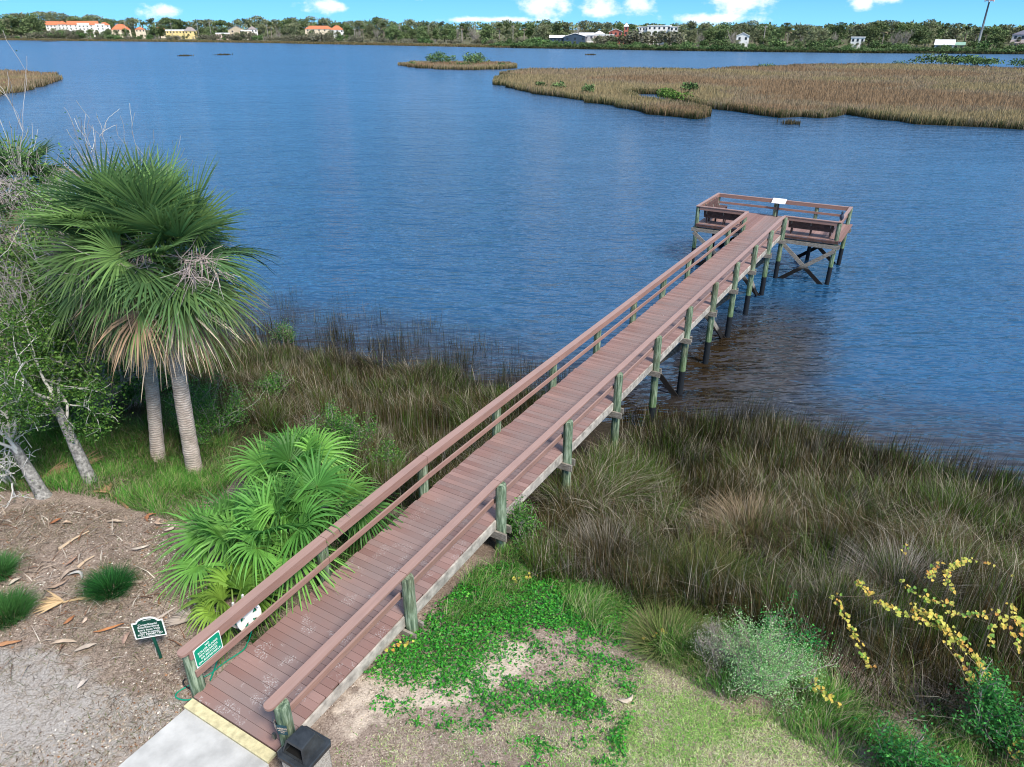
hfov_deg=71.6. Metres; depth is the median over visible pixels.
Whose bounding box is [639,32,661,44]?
shrub
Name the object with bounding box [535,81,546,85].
mangrove bush
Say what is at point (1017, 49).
mangrove bush
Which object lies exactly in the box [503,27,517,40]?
oak tree
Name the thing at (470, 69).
marsh island
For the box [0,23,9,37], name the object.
oak tree
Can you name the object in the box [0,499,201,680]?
palm debris
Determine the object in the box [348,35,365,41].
shrub
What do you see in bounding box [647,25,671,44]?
mansion
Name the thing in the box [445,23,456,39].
oak tree
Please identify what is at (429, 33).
oak tree
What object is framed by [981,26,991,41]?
oak tree
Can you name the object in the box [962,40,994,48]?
mangrove bush
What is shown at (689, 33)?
oak tree
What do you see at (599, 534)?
tussock
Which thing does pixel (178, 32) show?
house
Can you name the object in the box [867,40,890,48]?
mangrove bush
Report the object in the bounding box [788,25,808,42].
oak tree
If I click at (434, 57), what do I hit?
mangrove bush
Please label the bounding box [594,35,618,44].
shrub
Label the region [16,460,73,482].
fallen frond
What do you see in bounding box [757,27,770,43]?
oak tree
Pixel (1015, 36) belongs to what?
house
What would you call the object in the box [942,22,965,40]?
oak tree
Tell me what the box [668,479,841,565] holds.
tussock
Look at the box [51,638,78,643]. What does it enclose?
bark piece
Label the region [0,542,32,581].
grass clump
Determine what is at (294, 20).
oak tree
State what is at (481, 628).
weeds
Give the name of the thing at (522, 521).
wax myrtle
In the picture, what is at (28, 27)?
oak tree
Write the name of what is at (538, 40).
mangrove bush
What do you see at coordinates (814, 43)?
mangrove bush
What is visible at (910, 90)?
marsh grass
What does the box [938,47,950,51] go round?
mangrove bush
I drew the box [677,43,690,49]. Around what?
mangrove bush
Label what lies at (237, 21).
oak tree
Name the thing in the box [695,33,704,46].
bare tree
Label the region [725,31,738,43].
bare tree
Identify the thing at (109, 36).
mangrove bush
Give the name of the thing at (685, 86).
mangrove bush
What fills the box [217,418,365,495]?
young palm
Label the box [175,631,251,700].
garden hose
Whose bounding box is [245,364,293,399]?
wax myrtle
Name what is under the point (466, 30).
oak tree
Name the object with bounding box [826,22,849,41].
oak tree
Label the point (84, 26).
villa
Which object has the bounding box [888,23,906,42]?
oak tree
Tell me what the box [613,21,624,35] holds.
oak tree
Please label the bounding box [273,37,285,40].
shrub
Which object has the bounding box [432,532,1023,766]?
bank grass
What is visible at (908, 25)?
oak tree
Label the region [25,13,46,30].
oak tree
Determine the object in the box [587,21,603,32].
oak tree
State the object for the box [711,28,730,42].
oak tree
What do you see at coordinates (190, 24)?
oak tree
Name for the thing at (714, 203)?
bench
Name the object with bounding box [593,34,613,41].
house
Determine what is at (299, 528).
young palm
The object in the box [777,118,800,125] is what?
grass tuft
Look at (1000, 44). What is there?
oak tree
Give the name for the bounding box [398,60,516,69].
marsh grass
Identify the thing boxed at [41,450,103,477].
fallen frond
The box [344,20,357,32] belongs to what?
oak tree
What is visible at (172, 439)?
undergrowth
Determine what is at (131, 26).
oak tree
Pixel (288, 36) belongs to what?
shrub
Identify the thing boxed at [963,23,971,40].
pine tree
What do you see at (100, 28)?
villa
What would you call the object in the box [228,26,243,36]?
house
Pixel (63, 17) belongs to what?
oak tree
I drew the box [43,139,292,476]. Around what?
cabbage palm
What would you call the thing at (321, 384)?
marsh grass
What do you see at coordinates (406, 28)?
oak tree
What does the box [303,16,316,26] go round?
oak tree
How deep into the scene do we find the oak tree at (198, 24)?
875.82 m
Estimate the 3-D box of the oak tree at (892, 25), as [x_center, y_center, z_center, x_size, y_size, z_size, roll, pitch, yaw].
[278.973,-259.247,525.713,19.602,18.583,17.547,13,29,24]
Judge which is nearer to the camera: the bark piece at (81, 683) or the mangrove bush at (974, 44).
the bark piece at (81, 683)
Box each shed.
[549,35,564,43]
[563,33,586,43]
[579,33,593,42]
[934,39,955,48]
[954,42,965,47]
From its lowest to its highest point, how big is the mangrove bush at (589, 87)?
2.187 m
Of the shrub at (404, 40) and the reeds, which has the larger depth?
the shrub at (404, 40)
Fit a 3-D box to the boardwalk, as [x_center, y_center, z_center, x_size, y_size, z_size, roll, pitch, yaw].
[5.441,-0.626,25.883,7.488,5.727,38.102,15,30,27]
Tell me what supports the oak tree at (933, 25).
on the bank
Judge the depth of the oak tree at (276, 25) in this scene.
947.15 m
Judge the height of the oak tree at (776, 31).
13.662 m
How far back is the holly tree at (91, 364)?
17.37 m
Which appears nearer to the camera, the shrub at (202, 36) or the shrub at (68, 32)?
the shrub at (202, 36)
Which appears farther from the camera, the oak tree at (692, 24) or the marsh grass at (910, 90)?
the oak tree at (692, 24)
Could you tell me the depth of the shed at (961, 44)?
388.34 m
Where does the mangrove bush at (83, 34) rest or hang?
on the bank
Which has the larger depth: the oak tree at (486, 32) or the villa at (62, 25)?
the villa at (62, 25)
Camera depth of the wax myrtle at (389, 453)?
17.54 m
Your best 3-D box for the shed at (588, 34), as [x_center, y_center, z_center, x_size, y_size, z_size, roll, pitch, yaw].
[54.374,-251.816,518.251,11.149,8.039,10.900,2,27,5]
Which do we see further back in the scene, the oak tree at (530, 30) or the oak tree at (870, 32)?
the oak tree at (530, 30)
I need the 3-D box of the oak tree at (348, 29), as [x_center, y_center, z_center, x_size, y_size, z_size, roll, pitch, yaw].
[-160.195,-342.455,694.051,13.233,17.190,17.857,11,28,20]
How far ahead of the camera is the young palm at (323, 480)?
14.34 m
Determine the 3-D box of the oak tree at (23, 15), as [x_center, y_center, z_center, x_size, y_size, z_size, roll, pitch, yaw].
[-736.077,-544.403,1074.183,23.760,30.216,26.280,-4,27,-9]
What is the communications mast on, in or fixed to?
on the bank
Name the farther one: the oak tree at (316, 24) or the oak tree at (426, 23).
the oak tree at (316, 24)
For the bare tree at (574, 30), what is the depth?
587.51 m
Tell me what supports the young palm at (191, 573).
on the ground at (358, 731)
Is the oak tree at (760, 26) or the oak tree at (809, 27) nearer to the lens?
the oak tree at (760, 26)
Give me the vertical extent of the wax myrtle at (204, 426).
2.418 m
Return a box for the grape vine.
[812,543,1023,762]
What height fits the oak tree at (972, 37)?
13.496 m
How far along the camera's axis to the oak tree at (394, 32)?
615.13 m
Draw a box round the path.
[118,709,268,766]
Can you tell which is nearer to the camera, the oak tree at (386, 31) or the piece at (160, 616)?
the piece at (160, 616)
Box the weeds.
[363,560,646,766]
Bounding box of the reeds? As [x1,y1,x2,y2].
[232,275,1023,488]
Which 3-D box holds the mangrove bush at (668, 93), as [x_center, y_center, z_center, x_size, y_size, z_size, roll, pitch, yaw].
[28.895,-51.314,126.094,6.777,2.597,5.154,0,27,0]
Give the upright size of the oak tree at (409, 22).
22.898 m
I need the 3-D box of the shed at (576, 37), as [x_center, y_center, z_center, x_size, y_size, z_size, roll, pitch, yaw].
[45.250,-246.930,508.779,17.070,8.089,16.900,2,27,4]
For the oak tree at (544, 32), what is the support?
on the bank
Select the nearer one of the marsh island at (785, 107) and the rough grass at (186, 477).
the rough grass at (186, 477)
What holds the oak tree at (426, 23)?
on the bank
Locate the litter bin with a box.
[278,725,331,766]
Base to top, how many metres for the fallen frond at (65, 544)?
0.120 m
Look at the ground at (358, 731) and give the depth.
11.61 m
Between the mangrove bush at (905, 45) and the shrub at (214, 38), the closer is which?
the mangrove bush at (905, 45)
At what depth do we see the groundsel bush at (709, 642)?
11.90 m
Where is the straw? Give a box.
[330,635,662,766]
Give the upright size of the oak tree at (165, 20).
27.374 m
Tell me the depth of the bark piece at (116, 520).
15.30 m
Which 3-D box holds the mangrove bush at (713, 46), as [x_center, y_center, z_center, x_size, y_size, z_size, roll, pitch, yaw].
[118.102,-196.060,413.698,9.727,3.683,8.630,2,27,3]
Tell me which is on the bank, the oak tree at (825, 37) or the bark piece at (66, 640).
the oak tree at (825, 37)
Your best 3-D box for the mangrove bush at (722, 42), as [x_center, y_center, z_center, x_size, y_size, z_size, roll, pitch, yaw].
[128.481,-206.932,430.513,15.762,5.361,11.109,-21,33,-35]
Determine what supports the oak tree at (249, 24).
on the bank
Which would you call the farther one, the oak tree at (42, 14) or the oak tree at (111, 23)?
the oak tree at (42, 14)
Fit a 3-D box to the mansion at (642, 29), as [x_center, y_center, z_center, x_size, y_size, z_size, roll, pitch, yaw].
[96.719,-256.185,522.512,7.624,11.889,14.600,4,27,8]
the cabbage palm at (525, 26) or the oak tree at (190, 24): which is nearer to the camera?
the cabbage palm at (525, 26)
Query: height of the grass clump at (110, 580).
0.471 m
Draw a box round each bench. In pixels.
[704,210,741,226]
[705,197,726,221]
[788,221,834,237]
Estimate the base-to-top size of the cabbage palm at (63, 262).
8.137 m
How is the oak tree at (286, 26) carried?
on the bank
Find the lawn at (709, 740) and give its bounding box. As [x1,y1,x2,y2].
[331,641,877,766]
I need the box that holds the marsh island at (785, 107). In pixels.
[500,77,1023,129]
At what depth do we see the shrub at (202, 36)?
722.49 m
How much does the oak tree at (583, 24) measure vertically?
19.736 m
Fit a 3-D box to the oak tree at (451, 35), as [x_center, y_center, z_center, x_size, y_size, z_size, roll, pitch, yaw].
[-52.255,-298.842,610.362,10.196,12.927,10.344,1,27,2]
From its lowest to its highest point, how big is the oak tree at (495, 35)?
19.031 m
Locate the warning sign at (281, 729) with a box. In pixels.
[272,718,287,739]
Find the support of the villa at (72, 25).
on the bank
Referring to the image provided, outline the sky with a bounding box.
[0,0,1023,29]
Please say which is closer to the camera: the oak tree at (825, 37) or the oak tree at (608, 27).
the oak tree at (825, 37)
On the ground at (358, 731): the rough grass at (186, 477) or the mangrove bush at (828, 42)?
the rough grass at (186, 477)
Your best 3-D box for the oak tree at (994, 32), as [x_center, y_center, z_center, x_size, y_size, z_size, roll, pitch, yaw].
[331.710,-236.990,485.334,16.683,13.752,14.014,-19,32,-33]
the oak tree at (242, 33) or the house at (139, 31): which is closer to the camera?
the oak tree at (242, 33)
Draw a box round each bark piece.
[0,640,20,645]
[47,579,68,587]
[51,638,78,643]
[60,568,81,579]
[63,615,74,623]
[64,555,77,565]
[68,570,82,578]
[74,643,96,651]
[76,678,87,688]
[93,623,123,632]
[106,519,123,521]
[121,631,130,643]
[131,544,150,549]
[144,513,155,520]
[617,695,632,702]
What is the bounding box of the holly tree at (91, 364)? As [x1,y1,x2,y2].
[0,121,189,420]
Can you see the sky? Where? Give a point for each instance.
(638, 12)
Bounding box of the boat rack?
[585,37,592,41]
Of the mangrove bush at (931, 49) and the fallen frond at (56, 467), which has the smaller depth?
the fallen frond at (56, 467)
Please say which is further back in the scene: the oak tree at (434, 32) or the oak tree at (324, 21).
the oak tree at (324, 21)
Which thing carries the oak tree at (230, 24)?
on the bank
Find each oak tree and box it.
[0,13,15,35]
[0,18,19,35]
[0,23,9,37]
[0,284,130,483]
[0,311,84,499]
[8,16,22,37]
[15,13,25,24]
[15,16,41,35]
[22,16,45,32]
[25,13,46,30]
[33,11,51,28]
[44,11,58,20]
[54,12,68,22]
[66,15,86,20]
[83,14,102,23]
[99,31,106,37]
[106,19,116,28]
[115,19,128,25]
[121,28,130,36]
[123,17,139,34]
[147,25,158,36]
[155,25,167,38]
[160,17,177,29]
[172,19,187,28]
[186,22,194,27]
[192,19,206,34]
[198,27,206,34]
[200,19,219,34]
[206,25,214,35]
[212,19,229,32]
[224,22,233,28]
[232,18,244,28]
[238,31,245,39]
[243,17,258,29]
[252,15,265,34]
[258,23,270,36]
[261,19,276,36]
[271,19,281,36]
[278,17,292,34]
[283,24,292,40]
[288,22,304,40]
[291,17,298,27]
[296,19,307,35]
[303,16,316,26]
[308,22,321,25]
[317,17,331,27]
[324,30,335,37]
[325,22,339,27]
[342,24,355,39]
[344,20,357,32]
[349,20,365,38]
[362,21,374,35]
[363,24,374,40]
[369,16,382,36]
[375,18,388,36]
[383,25,398,40]
[386,21,400,29]
[388,27,404,40]
[398,25,409,39]
[400,19,415,32]
[406,28,416,38]
[413,22,423,37]
[415,25,430,39]
[421,20,433,35]
[427,29,432,37]
[428,21,439,34]
[432,28,441,40]
[437,25,448,41]
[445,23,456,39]
[446,28,456,39]
[458,21,472,38]
[479,26,495,39]
[490,21,506,39]
[500,19,519,37]
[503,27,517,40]
[514,21,525,39]
[520,21,535,38]
[531,27,541,39]
[538,24,552,39]
[541,19,554,39]
[552,21,568,35]
[562,22,572,33]
[575,20,590,32]
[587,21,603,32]
[601,22,613,33]
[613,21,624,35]
[628,24,636,34]
[677,23,686,40]
[684,29,695,42]
[685,20,700,39]
[697,22,712,40]
[701,25,724,43]
[702,27,715,42]
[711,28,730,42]
[715,22,731,38]
[730,25,741,42]
[733,22,751,39]
[743,20,763,41]
[748,28,763,43]
[753,24,770,41]
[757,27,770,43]
[759,38,768,45]
[767,26,785,42]
[768,25,782,39]
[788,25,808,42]
[795,24,815,41]
[802,28,819,44]
[808,25,824,40]
[816,29,830,44]
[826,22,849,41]
[845,26,856,42]
[850,24,867,39]
[857,25,881,45]
[866,21,879,41]
[871,20,890,41]
[881,20,903,42]
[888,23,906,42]
[904,22,917,43]
[907,24,933,46]
[916,28,937,45]
[923,19,941,36]
[930,22,946,42]
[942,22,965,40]
[966,27,980,41]
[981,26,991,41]
[986,26,1009,42]
[992,31,1008,43]
[993,42,1004,48]
[998,24,1016,42]
[1010,27,1019,34]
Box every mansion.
[639,27,646,33]
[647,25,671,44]
[670,26,676,44]
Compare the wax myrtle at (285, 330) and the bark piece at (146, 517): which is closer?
the bark piece at (146, 517)
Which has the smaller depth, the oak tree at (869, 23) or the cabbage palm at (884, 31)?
the cabbage palm at (884, 31)
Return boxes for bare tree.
[0,31,192,406]
[0,172,75,369]
[0,389,48,507]
[371,29,379,38]
[466,23,475,40]
[470,30,478,39]
[569,26,585,34]
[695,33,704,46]
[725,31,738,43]
[887,31,903,43]
[899,28,916,43]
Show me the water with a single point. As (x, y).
(536, 224)
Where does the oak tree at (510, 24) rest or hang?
on the bank
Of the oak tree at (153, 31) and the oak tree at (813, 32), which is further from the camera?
the oak tree at (153, 31)
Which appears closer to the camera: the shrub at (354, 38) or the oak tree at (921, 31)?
the oak tree at (921, 31)
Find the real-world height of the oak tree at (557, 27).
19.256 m
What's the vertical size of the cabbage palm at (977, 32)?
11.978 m
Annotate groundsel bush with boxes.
[684,610,753,688]
[705,597,855,723]
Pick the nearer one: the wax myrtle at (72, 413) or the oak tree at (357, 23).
the wax myrtle at (72, 413)
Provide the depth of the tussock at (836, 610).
12.94 m
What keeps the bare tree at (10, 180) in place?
on the ground at (358, 731)
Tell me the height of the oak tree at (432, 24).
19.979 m
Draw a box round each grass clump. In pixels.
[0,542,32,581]
[0,581,49,631]
[67,559,146,614]
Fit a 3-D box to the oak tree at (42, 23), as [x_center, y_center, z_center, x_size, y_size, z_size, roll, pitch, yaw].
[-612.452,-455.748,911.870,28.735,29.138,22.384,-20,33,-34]
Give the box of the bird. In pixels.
[840,211,843,220]
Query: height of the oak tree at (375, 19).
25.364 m
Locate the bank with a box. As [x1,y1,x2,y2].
[0,30,1009,51]
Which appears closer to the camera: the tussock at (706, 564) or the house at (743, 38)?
the tussock at (706, 564)
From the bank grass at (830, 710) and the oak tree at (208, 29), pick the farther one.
the oak tree at (208, 29)
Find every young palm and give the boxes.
[141,480,311,610]
[174,467,359,618]
[176,559,297,668]
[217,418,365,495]
[231,441,406,572]
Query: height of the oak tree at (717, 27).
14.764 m
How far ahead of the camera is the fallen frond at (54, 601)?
12.98 m
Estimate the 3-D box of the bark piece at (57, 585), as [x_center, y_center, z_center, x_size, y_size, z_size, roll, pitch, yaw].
[-8.569,3.791,13.386,0.392,0.076,0.155,-20,33,-35]
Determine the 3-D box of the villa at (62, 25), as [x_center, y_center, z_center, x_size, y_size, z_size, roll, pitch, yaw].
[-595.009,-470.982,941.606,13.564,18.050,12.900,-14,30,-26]
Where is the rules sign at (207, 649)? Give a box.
[193,630,222,668]
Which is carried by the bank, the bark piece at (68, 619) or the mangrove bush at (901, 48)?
the mangrove bush at (901, 48)
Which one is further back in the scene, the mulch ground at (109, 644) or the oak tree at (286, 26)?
the oak tree at (286, 26)
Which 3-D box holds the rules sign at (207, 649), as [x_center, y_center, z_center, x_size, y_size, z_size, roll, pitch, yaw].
[-4.666,4.083,10.900,0.010,0.377,0.480,15,30,27]
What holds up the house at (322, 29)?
on the bank
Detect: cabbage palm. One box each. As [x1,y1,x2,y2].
[0,127,84,364]
[0,138,251,462]
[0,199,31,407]
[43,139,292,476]
[267,22,272,37]
[379,22,386,38]
[458,24,465,42]
[496,23,503,38]
[521,24,527,40]
[785,27,793,42]
[880,26,889,43]
[973,28,979,41]
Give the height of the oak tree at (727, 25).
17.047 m
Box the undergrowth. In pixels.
[0,310,354,521]
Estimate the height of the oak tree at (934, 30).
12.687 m
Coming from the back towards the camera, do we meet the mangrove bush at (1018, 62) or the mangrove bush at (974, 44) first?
the mangrove bush at (974, 44)
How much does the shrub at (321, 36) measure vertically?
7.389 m
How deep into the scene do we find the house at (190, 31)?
786.74 m
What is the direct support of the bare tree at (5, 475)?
on the ground at (358, 731)
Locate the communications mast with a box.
[978,0,994,42]
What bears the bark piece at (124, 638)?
on the ground at (358, 731)
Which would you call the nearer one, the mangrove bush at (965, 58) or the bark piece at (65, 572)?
the bark piece at (65, 572)
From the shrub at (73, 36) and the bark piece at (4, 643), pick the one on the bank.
the shrub at (73, 36)
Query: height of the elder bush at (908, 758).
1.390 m
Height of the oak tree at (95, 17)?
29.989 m
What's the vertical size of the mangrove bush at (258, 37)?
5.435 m
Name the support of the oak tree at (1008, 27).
on the bank
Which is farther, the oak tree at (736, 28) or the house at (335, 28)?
the house at (335, 28)
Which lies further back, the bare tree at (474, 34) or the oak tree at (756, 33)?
the bare tree at (474, 34)
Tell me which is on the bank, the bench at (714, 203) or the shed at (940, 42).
the shed at (940, 42)
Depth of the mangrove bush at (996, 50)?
368.06 m
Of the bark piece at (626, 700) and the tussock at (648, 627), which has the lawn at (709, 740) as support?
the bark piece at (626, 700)
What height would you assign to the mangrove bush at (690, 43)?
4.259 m
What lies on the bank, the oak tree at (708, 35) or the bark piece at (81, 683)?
the oak tree at (708, 35)
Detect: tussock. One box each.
[532,502,675,590]
[603,587,729,692]
[612,524,802,635]
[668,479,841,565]
[738,522,931,678]
[814,514,1010,634]
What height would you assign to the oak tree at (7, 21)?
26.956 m
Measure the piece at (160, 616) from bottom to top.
0.083 m
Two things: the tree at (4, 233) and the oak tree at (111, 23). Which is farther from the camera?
the oak tree at (111, 23)
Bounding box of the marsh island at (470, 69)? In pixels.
[399,65,513,69]
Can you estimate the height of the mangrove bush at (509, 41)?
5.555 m
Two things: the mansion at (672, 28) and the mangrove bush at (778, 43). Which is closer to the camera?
the mangrove bush at (778, 43)
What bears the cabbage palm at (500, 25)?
on the bank
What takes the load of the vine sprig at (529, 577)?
on the weeds
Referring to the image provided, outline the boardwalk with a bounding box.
[177,193,852,763]
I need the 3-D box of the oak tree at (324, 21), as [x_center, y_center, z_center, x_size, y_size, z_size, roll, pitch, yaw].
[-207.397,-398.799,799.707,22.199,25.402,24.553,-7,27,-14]
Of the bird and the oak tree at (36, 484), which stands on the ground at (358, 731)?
the oak tree at (36, 484)
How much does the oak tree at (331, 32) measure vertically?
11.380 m
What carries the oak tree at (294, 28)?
on the bank
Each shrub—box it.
[23,32,39,38]
[35,30,52,37]
[46,32,65,37]
[63,29,78,37]
[68,34,79,38]
[194,33,208,39]
[208,35,220,39]
[223,34,237,39]
[244,32,257,38]
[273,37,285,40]
[281,34,296,40]
[297,35,310,40]
[307,31,320,41]
[316,32,330,40]
[321,36,336,40]
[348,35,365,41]
[373,36,388,41]
[400,38,411,42]
[473,38,482,44]
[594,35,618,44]
[616,35,633,43]
[617,29,653,43]
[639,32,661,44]
[654,30,686,43]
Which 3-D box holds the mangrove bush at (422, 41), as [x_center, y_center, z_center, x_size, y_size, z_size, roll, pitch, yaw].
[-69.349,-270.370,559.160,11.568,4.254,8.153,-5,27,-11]
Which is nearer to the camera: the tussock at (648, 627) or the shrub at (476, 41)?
the tussock at (648, 627)
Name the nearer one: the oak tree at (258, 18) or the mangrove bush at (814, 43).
the mangrove bush at (814, 43)
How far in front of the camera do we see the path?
10.20 m
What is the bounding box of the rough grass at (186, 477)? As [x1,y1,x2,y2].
[0,394,240,522]
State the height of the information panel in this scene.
1.004 m
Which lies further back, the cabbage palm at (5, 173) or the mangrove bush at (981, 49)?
the mangrove bush at (981, 49)
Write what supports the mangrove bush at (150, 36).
on the bank
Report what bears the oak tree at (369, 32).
on the bank
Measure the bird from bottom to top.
0.588 m
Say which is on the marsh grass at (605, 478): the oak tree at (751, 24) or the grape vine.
the grape vine
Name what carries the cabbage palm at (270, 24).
on the bank
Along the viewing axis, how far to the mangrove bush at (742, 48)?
406.67 m
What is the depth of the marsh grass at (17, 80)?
168.34 m
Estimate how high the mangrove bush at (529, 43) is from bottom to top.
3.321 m
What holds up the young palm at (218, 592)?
on the ground at (358, 731)
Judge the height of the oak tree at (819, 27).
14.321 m
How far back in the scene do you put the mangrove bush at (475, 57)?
247.29 m
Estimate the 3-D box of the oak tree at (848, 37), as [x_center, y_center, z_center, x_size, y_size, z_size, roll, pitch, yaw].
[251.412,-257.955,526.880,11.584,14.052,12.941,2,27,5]
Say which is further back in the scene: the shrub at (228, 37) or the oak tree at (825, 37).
the shrub at (228, 37)
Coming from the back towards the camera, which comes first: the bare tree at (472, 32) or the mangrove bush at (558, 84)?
the bare tree at (472, 32)
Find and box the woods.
[1,12,1022,41]
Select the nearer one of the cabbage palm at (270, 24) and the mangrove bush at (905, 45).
the mangrove bush at (905, 45)
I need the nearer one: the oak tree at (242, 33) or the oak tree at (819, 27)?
the oak tree at (819, 27)
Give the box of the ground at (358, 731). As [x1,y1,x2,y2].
[0,277,1023,766]
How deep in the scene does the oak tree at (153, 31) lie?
795.22 m
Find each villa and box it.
[45,21,58,30]
[57,21,68,29]
[66,21,98,36]
[77,23,89,33]
[95,24,104,33]
[101,22,110,30]
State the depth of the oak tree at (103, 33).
796.14 m
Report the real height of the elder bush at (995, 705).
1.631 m
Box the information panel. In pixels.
[771,198,786,216]
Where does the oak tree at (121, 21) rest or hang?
on the bank
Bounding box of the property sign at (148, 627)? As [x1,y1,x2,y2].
[131,617,166,658]
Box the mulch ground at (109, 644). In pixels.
[0,497,215,766]
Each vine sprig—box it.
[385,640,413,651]
[512,572,537,582]
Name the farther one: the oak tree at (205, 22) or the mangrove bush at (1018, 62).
the oak tree at (205, 22)
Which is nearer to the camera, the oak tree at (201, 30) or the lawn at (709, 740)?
the lawn at (709, 740)
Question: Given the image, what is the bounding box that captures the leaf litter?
[0,501,657,766]
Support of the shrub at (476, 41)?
on the bank
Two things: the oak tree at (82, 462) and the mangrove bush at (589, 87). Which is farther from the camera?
the mangrove bush at (589, 87)
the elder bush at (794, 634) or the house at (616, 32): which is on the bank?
the house at (616, 32)
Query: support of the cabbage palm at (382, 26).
on the bank
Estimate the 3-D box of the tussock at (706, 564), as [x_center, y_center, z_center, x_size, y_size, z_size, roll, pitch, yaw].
[3.804,3.723,13.708,4.130,1.547,3.959,0,27,0]
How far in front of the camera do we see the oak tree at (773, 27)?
561.89 m
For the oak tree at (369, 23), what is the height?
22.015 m
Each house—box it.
[111,24,131,37]
[135,27,145,37]
[165,29,184,38]
[184,27,196,38]
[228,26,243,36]
[247,26,257,34]
[305,26,330,33]
[330,25,343,39]
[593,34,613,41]
[609,29,622,44]
[736,32,748,47]
[850,37,865,48]
[1009,40,1023,49]
[1011,30,1023,39]
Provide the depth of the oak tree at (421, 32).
592.55 m
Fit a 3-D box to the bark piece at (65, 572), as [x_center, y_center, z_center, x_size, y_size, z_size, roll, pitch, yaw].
[-8.564,3.633,13.720,0.211,0.076,0.401,19,32,33]
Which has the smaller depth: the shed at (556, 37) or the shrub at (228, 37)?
the shed at (556, 37)
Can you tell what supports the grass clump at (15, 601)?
on the ground at (358, 731)
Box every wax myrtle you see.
[4,352,97,439]
[74,347,171,413]
[161,368,269,450]
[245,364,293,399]
[267,318,297,341]
[268,395,380,466]
[359,433,410,481]
[506,491,545,559]
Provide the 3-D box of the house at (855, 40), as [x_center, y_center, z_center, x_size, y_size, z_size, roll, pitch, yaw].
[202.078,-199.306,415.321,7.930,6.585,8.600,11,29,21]
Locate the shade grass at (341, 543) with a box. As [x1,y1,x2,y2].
[237,476,430,643]
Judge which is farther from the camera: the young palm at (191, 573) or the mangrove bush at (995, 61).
the mangrove bush at (995, 61)
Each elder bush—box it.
[749,586,834,679]
[853,710,975,766]
[918,657,1023,766]
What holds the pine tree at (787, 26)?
on the bank
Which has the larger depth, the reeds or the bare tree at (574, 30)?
the bare tree at (574, 30)
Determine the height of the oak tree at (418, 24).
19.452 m
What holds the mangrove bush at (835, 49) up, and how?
on the bank
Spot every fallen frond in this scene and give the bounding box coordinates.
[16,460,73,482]
[32,590,93,614]
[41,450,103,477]
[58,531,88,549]
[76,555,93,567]
[94,483,128,508]
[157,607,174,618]
[163,604,209,625]
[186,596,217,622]
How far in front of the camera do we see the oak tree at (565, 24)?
664.93 m
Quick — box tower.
[624,23,628,35]
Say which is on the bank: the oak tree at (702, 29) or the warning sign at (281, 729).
the oak tree at (702, 29)
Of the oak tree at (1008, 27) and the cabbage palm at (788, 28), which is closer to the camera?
the cabbage palm at (788, 28)
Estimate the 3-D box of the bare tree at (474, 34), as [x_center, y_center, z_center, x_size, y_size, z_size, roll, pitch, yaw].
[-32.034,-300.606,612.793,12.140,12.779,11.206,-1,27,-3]
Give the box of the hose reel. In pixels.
[232,594,260,630]
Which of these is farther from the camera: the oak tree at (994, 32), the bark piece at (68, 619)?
the oak tree at (994, 32)
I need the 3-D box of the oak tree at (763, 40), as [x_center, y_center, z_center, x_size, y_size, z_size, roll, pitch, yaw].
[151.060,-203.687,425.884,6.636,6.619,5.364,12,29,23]
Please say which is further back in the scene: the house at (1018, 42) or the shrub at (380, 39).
the shrub at (380, 39)
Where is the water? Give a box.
[0,40,1023,482]
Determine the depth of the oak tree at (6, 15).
975.65 m
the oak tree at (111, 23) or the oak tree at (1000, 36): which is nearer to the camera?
the oak tree at (1000, 36)
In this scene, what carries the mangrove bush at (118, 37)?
on the bank
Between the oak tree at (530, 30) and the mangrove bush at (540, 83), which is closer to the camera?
the mangrove bush at (540, 83)
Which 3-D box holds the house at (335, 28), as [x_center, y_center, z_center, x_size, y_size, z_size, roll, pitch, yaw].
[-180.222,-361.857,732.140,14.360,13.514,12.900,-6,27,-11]
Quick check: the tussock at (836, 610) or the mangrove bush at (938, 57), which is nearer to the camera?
the tussock at (836, 610)
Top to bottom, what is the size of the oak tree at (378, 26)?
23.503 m
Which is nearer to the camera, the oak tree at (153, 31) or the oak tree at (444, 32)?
the oak tree at (444, 32)
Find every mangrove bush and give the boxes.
[46,30,66,38]
[72,30,93,38]
[105,33,115,38]
[112,34,126,39]
[145,35,154,39]
[252,35,262,40]
[335,34,348,40]
[417,38,430,42]
[425,51,457,62]
[462,51,489,63]
[501,38,514,44]
[517,41,532,45]
[531,37,550,43]
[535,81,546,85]
[551,81,565,88]
[581,83,594,91]
[656,87,693,100]
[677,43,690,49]
[680,82,698,90]
[681,41,695,45]
[696,40,710,46]
[707,44,722,48]
[711,38,730,45]
[724,44,738,50]
[737,46,749,49]
[769,37,790,48]
[792,39,824,47]
[824,39,843,47]
[831,47,843,50]
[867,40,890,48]
[870,41,892,47]
[890,46,908,50]
[896,42,915,47]
[908,52,960,63]
[923,47,941,51]
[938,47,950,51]
[941,54,990,65]
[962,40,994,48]
[963,56,1004,65]
[970,47,985,51]
[977,40,995,49]
[983,48,999,51]
[995,45,1016,49]
[1007,58,1023,66]
[1010,47,1022,51]
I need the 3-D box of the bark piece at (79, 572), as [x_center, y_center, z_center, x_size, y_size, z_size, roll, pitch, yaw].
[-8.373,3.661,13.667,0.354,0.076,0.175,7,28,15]
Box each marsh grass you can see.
[0,38,1023,53]
[0,68,62,95]
[105,329,547,508]
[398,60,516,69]
[492,62,1023,128]
[503,398,1023,766]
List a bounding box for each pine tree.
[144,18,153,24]
[783,23,790,40]
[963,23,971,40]

